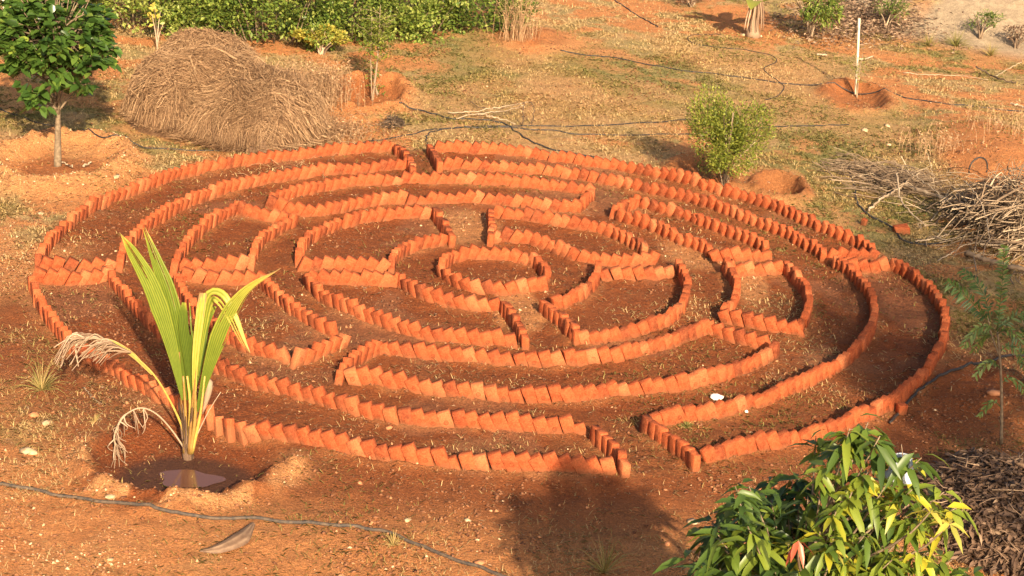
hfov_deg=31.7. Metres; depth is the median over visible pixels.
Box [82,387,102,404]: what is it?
dead branch
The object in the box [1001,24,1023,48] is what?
dry shrub
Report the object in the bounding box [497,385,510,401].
brick
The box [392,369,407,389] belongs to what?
brick
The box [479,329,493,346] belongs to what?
brick
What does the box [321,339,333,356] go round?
brick
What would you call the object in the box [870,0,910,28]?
shrub
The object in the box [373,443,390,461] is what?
brick
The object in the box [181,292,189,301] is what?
brick
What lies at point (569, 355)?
brick
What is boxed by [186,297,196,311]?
brick
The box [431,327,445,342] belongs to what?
brick
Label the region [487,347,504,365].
brick
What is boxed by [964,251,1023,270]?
dead branch
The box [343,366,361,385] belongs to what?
brick
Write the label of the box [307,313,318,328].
brick
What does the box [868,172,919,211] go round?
dead branch
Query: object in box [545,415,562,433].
brick
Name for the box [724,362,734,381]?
brick
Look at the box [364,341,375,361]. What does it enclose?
brick
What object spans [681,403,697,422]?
brick
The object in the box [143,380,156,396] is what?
brick
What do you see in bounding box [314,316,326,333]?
brick
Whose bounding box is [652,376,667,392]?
brick
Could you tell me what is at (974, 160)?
hose loop
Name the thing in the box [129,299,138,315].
brick
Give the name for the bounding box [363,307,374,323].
brick
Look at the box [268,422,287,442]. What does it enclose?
brick
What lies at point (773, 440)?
brick
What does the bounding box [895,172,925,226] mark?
dead branch
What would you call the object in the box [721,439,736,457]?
brick
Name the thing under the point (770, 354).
brick
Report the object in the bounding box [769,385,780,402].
brick
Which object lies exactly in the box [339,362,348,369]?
brick
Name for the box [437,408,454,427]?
brick
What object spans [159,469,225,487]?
puddle
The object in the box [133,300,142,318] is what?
brick
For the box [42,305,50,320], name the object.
brick
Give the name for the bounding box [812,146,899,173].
brushwood
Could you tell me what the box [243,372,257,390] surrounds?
brick
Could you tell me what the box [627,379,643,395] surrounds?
brick
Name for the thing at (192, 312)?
brick
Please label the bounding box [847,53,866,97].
spindly sapling
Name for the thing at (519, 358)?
brick
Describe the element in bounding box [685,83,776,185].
lime bush
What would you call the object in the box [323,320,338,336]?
brick
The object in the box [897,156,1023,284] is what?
branch pile
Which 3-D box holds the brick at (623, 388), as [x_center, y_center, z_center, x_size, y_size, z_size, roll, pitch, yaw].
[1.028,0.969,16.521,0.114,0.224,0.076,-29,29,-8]
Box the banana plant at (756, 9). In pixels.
[744,0,807,38]
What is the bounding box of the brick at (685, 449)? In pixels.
[681,445,694,464]
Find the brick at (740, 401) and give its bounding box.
[734,394,747,412]
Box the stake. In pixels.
[854,18,860,93]
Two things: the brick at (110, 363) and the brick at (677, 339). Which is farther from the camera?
the brick at (677, 339)
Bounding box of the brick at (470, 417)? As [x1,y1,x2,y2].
[463,409,481,428]
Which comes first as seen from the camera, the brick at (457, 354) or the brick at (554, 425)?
the brick at (554, 425)
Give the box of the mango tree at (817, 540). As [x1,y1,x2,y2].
[653,413,983,575]
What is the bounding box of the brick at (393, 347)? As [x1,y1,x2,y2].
[387,339,403,356]
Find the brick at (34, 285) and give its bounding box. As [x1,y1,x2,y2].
[30,282,39,296]
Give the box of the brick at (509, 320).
[508,314,510,327]
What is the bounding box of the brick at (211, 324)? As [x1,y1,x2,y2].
[209,318,216,333]
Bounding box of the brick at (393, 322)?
[388,316,400,333]
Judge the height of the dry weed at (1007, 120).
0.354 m
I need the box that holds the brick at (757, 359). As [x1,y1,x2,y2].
[752,353,762,369]
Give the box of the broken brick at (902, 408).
[895,402,907,414]
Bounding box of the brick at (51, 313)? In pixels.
[47,310,56,331]
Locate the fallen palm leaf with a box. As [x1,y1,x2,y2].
[200,522,254,553]
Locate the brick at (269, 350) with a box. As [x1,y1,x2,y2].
[262,342,277,358]
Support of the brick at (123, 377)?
on the ground at (640, 504)
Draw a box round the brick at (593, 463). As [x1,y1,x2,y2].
[585,455,603,473]
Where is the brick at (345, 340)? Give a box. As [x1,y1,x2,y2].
[338,332,350,348]
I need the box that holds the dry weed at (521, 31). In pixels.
[477,0,553,40]
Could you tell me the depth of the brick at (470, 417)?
15.53 m
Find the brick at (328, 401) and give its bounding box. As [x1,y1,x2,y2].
[321,392,336,408]
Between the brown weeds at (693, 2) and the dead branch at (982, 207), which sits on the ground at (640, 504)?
the brown weeds at (693, 2)
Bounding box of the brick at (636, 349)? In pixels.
[631,340,642,357]
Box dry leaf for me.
[687,518,699,524]
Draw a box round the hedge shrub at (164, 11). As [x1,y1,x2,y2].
[88,0,204,37]
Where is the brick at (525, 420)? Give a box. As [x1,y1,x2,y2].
[518,411,536,432]
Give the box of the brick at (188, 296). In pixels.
[183,294,192,310]
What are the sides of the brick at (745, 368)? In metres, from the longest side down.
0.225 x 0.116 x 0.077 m
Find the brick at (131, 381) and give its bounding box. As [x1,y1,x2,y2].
[126,373,139,391]
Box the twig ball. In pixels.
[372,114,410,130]
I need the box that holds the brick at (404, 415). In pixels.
[397,406,413,424]
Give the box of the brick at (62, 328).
[57,326,67,341]
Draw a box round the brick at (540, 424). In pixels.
[532,414,549,433]
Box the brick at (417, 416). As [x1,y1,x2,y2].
[410,406,427,426]
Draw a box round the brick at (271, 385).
[265,377,279,394]
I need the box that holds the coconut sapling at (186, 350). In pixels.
[53,228,280,467]
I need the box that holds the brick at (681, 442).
[675,438,688,457]
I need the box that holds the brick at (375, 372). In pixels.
[369,365,383,386]
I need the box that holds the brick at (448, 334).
[442,326,458,342]
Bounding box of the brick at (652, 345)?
[646,338,658,353]
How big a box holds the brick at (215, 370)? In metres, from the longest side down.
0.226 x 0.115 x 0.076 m
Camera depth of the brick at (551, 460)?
14.84 m
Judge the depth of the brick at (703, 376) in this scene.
16.77 m
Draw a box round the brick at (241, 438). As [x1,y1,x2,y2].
[234,421,247,446]
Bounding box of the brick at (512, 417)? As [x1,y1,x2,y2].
[505,409,523,432]
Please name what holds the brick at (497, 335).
on the ground at (640, 504)
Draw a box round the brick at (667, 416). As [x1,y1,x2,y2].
[658,407,675,425]
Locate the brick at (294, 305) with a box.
[289,302,300,316]
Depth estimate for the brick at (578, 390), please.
16.26 m
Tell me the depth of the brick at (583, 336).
17.57 m
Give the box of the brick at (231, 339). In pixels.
[229,331,239,349]
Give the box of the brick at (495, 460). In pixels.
[487,449,506,470]
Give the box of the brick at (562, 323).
[560,318,565,332]
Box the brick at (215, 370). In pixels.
[213,354,220,374]
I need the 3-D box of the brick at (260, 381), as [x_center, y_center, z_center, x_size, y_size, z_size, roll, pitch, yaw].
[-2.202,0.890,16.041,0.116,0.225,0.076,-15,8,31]
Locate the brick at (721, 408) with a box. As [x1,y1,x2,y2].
[714,399,728,417]
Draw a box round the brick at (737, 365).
[731,359,742,376]
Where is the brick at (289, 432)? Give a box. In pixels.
[282,423,299,443]
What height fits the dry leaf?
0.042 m
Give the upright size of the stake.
1.338 m
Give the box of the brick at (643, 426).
[639,414,653,433]
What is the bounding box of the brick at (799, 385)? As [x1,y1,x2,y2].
[793,375,802,392]
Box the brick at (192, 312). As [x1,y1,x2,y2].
[190,305,196,318]
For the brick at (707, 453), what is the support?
on the ground at (640, 504)
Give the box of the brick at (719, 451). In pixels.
[713,443,726,460]
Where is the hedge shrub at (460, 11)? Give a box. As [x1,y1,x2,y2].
[417,0,542,34]
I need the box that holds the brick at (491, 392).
[483,383,499,402]
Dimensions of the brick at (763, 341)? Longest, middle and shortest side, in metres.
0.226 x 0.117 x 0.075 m
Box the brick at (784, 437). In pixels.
[777,428,791,447]
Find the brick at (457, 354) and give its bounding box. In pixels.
[450,345,465,361]
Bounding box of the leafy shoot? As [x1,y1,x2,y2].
[365,65,387,97]
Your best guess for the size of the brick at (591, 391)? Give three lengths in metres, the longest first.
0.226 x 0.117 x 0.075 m
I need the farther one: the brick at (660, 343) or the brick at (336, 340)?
the brick at (660, 343)
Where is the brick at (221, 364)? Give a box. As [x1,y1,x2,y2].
[216,358,229,377]
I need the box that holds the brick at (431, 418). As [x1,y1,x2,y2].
[424,409,440,426]
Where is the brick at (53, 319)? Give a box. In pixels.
[48,316,59,333]
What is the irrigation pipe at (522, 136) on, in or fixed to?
on the ground at (640, 504)
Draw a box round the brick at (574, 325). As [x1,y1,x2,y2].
[566,321,579,340]
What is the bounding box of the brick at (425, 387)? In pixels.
[418,377,433,395]
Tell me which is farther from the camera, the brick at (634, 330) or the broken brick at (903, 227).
the broken brick at (903, 227)
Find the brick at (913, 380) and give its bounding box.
[907,376,916,390]
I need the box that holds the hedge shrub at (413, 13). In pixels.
[354,0,478,43]
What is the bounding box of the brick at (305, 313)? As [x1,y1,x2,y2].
[301,309,312,325]
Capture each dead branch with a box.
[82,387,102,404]
[448,102,526,112]
[456,105,522,118]
[469,101,519,109]
[477,113,514,123]
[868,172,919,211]
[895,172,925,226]
[903,72,987,79]
[903,183,980,208]
[905,169,956,207]
[915,234,948,241]
[937,240,987,261]
[963,180,990,245]
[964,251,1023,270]
[975,66,1016,82]
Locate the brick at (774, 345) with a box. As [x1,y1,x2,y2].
[768,340,779,358]
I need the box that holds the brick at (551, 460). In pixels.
[542,449,563,471]
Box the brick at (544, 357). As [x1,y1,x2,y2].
[537,348,553,367]
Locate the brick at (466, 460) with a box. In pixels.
[458,450,476,469]
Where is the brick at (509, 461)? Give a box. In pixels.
[501,449,521,472]
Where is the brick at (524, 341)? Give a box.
[520,334,528,350]
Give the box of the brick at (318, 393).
[310,385,326,406]
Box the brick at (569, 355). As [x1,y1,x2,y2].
[562,347,576,366]
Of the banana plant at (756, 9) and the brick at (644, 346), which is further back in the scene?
the banana plant at (756, 9)
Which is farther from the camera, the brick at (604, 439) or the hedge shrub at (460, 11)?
the hedge shrub at (460, 11)
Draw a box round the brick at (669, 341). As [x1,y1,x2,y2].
[663,332,674,349]
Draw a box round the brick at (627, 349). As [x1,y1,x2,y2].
[619,341,634,359]
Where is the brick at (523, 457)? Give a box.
[515,449,533,470]
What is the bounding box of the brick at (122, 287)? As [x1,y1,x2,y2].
[119,285,128,300]
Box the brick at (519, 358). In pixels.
[513,350,528,366]
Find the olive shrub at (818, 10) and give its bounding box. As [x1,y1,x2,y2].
[795,0,845,39]
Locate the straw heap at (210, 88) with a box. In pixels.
[116,23,386,177]
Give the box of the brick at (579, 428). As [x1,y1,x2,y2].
[572,421,587,435]
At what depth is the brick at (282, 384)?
15.91 m
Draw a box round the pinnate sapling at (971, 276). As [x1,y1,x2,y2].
[943,244,1023,444]
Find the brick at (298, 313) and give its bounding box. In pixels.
[295,307,305,321]
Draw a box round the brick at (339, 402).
[333,393,347,412]
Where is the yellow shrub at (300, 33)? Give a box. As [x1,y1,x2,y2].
[287,23,352,54]
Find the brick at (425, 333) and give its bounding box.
[418,325,434,342]
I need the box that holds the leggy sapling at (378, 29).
[353,5,396,100]
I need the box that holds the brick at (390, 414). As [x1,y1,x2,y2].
[382,405,399,424]
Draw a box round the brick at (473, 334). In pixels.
[467,327,485,347]
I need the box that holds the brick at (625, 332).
[619,325,631,340]
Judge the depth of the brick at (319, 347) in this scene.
16.75 m
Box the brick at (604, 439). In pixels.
[601,435,612,455]
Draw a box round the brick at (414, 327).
[407,320,423,339]
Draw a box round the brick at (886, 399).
[880,395,889,413]
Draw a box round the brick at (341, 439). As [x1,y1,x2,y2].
[334,431,350,454]
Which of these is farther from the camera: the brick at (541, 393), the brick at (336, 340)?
the brick at (336, 340)
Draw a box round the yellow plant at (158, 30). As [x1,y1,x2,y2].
[147,2,163,49]
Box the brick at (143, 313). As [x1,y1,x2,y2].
[140,310,149,327]
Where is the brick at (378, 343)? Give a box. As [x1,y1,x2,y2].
[371,339,382,357]
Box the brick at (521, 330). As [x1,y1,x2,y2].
[517,326,526,342]
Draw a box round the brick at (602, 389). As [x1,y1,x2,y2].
[595,382,609,398]
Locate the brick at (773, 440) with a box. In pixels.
[765,429,783,450]
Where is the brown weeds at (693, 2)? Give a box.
[681,0,698,6]
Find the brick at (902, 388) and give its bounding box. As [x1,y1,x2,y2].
[896,384,908,401]
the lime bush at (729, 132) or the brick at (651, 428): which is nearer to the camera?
the brick at (651, 428)
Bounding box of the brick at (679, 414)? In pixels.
[670,403,685,423]
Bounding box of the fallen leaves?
[742,0,966,63]
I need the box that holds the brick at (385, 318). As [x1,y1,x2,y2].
[379,312,392,331]
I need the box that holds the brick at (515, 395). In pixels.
[508,387,523,403]
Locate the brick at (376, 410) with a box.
[370,402,384,420]
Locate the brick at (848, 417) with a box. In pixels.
[841,412,854,429]
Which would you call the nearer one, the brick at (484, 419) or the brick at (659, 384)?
the brick at (484, 419)
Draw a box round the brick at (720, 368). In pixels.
[714,363,727,382]
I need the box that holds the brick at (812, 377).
[805,368,817,387]
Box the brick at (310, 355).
[303,347,316,364]
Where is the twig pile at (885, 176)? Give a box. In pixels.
[816,154,974,218]
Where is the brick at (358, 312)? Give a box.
[353,304,365,321]
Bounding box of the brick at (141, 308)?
[136,305,146,322]
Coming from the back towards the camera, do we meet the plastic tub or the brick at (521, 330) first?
the brick at (521, 330)
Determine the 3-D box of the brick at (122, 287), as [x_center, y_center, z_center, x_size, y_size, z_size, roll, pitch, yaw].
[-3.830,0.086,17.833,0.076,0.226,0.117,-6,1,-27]
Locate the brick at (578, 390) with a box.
[571,383,588,401]
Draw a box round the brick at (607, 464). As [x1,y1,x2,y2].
[599,455,616,474]
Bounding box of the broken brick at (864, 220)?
[860,217,867,225]
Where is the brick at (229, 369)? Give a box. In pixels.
[225,364,238,381]
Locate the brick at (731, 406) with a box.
[724,398,737,415]
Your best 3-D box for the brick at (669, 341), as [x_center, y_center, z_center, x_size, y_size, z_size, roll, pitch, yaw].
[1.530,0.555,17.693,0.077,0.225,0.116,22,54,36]
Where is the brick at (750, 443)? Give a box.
[744,434,756,453]
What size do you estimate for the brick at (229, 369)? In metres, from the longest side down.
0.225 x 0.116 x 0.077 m
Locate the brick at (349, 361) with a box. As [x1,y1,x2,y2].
[342,357,353,366]
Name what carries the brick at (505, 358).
on the ground at (640, 504)
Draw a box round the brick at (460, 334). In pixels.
[453,326,470,344]
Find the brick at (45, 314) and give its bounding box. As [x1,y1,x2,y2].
[43,308,51,325]
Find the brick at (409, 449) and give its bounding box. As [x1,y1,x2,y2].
[401,441,418,463]
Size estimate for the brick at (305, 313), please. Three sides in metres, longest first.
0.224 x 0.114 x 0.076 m
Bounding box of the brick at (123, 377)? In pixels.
[119,369,132,387]
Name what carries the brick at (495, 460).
on the ground at (640, 504)
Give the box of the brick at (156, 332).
[153,324,160,342]
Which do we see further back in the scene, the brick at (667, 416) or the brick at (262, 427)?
the brick at (667, 416)
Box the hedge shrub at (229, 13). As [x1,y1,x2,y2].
[182,0,351,51]
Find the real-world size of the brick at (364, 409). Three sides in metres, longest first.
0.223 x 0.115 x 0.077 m
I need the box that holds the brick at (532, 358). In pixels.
[525,350,541,367]
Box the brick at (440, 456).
[431,445,450,468]
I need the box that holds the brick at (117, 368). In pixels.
[113,363,125,380]
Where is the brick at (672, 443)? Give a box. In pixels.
[668,434,680,454]
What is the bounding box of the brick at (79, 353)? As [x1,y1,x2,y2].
[76,343,88,361]
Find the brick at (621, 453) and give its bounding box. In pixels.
[616,449,626,467]
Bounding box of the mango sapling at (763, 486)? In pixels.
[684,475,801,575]
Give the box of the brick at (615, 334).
[609,325,624,341]
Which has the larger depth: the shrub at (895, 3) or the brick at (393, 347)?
the shrub at (895, 3)
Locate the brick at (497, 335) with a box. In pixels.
[490,327,505,346]
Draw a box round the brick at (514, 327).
[513,321,522,331]
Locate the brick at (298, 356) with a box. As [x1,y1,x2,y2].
[289,346,307,369]
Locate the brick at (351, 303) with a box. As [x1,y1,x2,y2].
[345,298,358,315]
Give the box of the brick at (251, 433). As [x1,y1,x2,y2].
[243,422,260,442]
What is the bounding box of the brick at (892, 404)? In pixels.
[887,393,896,411]
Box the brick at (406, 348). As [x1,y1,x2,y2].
[399,340,416,357]
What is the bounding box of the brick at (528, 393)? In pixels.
[520,384,537,403]
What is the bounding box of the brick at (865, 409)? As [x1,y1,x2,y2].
[858,403,870,422]
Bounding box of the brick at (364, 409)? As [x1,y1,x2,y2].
[358,400,373,419]
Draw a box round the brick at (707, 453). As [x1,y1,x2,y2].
[699,444,716,463]
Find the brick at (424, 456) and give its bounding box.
[416,446,433,465]
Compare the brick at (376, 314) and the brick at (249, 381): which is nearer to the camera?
the brick at (249, 381)
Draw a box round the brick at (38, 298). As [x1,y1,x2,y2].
[36,296,44,313]
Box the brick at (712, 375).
[706,366,719,384]
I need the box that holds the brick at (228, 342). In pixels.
[223,326,232,344]
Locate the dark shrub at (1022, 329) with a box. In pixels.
[1016,315,1023,363]
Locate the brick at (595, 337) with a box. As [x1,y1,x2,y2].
[589,329,602,344]
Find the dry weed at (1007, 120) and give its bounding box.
[950,90,1023,142]
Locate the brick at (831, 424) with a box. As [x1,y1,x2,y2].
[824,417,837,435]
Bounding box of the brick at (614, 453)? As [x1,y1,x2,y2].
[611,448,620,465]
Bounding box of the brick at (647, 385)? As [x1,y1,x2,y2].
[638,376,656,393]
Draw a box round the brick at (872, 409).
[869,405,876,420]
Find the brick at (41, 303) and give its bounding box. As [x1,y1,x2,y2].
[37,299,46,320]
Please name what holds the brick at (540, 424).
on the ground at (640, 504)
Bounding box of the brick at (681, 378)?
[673,371,690,390]
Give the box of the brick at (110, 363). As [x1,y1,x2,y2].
[106,359,118,376]
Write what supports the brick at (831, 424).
on the ground at (640, 504)
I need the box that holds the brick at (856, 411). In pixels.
[848,406,861,424]
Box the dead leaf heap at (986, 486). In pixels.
[903,446,1023,575]
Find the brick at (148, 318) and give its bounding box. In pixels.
[144,312,154,333]
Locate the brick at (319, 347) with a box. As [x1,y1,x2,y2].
[311,341,325,361]
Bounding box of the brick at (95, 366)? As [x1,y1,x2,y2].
[89,350,102,370]
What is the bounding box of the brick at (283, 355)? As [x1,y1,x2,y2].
[275,346,290,364]
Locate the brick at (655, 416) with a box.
[649,411,663,424]
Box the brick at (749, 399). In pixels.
[744,392,754,408]
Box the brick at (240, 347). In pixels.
[234,334,246,352]
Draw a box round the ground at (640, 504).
[0,0,1023,575]
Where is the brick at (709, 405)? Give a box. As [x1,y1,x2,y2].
[703,400,721,418]
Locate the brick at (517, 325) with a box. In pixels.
[515,323,523,340]
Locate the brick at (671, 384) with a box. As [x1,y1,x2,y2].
[663,374,680,392]
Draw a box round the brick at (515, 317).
[511,313,520,330]
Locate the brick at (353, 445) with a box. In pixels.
[346,436,365,456]
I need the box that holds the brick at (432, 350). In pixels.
[425,342,441,361]
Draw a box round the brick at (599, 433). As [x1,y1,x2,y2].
[594,429,607,450]
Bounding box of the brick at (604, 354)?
[596,345,612,363]
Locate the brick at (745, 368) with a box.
[740,358,749,373]
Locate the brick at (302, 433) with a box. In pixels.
[296,425,312,445]
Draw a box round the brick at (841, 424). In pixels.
[836,417,845,431]
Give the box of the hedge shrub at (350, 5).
[275,0,409,44]
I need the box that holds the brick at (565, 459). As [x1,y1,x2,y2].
[558,452,576,472]
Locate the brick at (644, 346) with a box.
[639,340,650,355]
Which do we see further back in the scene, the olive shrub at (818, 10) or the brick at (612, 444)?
the olive shrub at (818, 10)
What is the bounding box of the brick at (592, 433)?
[589,425,601,445]
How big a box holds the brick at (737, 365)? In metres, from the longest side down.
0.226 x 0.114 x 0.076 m
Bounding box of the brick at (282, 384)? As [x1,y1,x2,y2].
[275,376,290,396]
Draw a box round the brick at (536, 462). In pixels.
[528,452,549,471]
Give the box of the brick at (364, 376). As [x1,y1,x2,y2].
[356,364,373,384]
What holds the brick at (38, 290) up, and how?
on the ground at (640, 504)
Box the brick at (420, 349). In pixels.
[413,340,429,359]
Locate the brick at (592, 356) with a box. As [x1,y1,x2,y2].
[585,346,600,363]
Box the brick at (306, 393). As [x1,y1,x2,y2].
[300,384,314,403]
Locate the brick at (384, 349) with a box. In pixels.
[379,341,390,355]
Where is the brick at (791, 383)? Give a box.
[784,377,795,395]
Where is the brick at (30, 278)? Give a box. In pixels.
[27,276,35,292]
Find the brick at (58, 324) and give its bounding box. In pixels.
[54,321,63,338]
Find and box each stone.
[19,447,37,454]
[29,412,39,417]
[42,419,51,425]
[105,494,115,499]
[473,559,485,564]
[986,389,999,395]
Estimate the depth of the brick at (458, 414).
15.53 m
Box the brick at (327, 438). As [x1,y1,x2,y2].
[320,428,339,451]
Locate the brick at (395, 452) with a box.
[388,443,405,460]
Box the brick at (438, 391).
[431,379,446,396]
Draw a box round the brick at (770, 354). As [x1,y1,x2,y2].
[764,347,773,362]
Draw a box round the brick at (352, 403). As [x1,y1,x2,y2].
[343,395,360,416]
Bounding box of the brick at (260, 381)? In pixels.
[254,374,268,392]
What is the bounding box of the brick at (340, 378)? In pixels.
[334,369,345,385]
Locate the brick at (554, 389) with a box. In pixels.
[547,382,563,402]
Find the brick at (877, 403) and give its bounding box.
[870,397,883,416]
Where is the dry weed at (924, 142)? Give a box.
[881,117,972,161]
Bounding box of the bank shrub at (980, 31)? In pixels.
[963,8,1005,38]
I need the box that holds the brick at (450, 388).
[442,379,459,396]
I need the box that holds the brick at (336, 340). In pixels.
[329,335,342,352]
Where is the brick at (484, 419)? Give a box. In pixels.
[477,411,496,431]
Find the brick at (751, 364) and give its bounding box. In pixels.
[746,356,755,371]
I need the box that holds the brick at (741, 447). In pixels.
[732,435,748,455]
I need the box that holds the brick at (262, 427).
[255,419,272,440]
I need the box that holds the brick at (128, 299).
[125,296,134,311]
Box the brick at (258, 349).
[253,341,266,357]
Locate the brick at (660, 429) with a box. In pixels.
[654,424,668,444]
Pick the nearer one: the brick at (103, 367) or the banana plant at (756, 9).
the brick at (103, 367)
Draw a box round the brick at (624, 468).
[617,458,630,477]
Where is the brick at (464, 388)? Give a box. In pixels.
[456,380,473,398]
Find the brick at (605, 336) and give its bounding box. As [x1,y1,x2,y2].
[599,327,613,343]
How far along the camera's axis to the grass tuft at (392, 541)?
13.54 m
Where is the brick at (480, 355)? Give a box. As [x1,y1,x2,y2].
[474,347,491,363]
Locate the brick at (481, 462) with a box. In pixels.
[473,452,489,470]
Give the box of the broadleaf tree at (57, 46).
[0,0,122,166]
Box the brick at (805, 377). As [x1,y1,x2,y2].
[799,372,808,389]
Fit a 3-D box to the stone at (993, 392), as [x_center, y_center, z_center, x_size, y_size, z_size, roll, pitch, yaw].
[4.519,0.983,16.912,0.147,0.061,0.114,7,20,8]
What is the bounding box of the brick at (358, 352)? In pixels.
[352,349,362,366]
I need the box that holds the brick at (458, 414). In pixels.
[452,407,467,427]
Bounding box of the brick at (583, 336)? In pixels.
[578,328,590,344]
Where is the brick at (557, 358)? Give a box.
[550,349,565,365]
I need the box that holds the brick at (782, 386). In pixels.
[775,381,788,398]
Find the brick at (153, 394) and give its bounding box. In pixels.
[148,385,161,403]
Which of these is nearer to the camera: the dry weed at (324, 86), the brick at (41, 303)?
the brick at (41, 303)
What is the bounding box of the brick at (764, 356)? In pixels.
[758,349,768,365]
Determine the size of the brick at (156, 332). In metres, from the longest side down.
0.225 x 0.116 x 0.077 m
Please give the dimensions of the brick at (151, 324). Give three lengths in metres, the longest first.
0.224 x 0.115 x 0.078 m
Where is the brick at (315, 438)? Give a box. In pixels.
[307,428,324,446]
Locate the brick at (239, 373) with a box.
[232,366,247,385]
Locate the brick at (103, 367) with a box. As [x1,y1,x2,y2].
[98,354,110,372]
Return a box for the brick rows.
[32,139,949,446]
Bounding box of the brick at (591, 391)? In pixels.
[583,382,601,400]
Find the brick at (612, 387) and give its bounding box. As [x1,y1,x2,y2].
[605,379,619,396]
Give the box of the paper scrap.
[710,394,723,399]
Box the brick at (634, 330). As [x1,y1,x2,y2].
[626,322,641,337]
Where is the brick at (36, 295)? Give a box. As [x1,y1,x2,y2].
[34,293,42,309]
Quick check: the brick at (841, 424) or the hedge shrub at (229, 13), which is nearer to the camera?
the brick at (841, 424)
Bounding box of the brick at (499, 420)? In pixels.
[491,410,511,431]
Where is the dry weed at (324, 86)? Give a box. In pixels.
[278,51,383,113]
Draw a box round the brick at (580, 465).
[570,453,592,473]
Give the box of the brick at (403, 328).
[397,319,410,335]
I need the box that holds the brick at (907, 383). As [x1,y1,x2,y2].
[902,380,912,396]
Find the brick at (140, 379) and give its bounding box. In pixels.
[135,374,148,394]
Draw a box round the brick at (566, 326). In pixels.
[562,318,572,335]
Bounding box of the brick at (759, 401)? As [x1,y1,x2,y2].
[753,392,765,407]
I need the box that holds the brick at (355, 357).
[348,353,358,367]
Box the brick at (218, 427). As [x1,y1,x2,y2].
[214,416,223,436]
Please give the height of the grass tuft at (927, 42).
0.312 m
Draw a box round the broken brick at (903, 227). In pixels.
[892,223,909,234]
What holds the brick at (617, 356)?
on the ground at (640, 504)
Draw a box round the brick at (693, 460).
[686,450,700,471]
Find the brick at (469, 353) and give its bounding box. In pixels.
[462,345,477,361]
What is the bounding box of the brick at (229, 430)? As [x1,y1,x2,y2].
[222,418,235,442]
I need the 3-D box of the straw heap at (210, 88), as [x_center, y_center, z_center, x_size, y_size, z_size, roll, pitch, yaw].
[-3.550,-2.591,23.828,3.708,1.282,4.903,4,20,0]
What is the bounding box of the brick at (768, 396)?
[761,389,773,405]
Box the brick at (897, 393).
[891,389,901,402]
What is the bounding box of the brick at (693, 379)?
[687,371,700,389]
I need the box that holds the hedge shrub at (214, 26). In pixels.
[140,0,263,38]
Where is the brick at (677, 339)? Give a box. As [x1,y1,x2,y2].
[671,331,681,347]
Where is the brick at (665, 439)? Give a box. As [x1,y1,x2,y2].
[660,432,673,449]
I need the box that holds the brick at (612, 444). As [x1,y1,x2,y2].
[605,439,619,456]
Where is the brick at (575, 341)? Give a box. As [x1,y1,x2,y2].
[571,328,581,345]
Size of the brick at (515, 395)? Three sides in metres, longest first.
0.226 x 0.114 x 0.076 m
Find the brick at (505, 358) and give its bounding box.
[499,350,514,365]
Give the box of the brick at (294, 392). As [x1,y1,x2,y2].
[287,382,303,401]
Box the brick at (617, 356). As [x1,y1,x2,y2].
[609,345,624,362]
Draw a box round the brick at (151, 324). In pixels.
[149,321,155,335]
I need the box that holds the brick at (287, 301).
[283,296,293,315]
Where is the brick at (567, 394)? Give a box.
[559,384,577,402]
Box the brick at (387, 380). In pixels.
[379,369,398,388]
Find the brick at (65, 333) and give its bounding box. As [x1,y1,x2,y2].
[61,330,71,340]
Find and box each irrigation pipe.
[0,108,848,150]
[0,482,506,575]
[399,102,594,157]
[425,119,686,144]
[560,50,1023,111]
[615,0,657,26]
[687,34,784,99]
[849,168,979,245]
[888,354,1023,423]
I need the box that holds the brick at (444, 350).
[438,343,453,361]
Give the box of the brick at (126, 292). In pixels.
[122,289,131,305]
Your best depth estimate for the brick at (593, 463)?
14.90 m
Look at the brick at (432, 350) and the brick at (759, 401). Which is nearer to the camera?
the brick at (759, 401)
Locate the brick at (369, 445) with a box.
[360,438,376,459]
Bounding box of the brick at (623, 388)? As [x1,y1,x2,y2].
[618,380,630,395]
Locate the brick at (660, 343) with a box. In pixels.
[653,335,666,351]
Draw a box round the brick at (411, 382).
[404,374,421,393]
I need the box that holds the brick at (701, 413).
[694,404,709,421]
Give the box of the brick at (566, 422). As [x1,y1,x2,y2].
[558,413,574,432]
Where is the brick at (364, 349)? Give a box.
[357,345,369,364]
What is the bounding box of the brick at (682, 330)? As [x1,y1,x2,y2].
[675,325,689,343]
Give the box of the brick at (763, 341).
[756,334,770,349]
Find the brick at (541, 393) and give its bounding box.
[534,384,551,403]
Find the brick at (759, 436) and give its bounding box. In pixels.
[752,429,769,450]
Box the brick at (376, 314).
[370,309,383,326]
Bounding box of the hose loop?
[968,157,987,172]
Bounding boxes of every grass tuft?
[6,357,72,404]
[89,415,100,422]
[381,529,404,547]
[565,535,639,575]
[680,419,692,430]
[913,29,943,46]
[942,25,973,48]
[977,43,1001,55]
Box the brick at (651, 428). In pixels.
[647,420,658,439]
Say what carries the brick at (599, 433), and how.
on the ground at (640, 504)
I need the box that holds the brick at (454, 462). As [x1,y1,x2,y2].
[448,454,460,469]
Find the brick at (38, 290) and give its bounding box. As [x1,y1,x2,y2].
[32,288,40,307]
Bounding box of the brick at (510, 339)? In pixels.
[504,332,517,349]
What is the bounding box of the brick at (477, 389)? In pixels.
[471,381,485,399]
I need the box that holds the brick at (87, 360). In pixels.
[82,347,94,365]
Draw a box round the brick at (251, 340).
[242,336,256,355]
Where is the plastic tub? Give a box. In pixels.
[885,444,912,484]
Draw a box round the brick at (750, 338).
[743,331,758,349]
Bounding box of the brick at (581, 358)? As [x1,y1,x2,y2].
[575,349,587,366]
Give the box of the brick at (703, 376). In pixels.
[695,367,710,386]
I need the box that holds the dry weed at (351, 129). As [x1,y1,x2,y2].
[317,112,399,143]

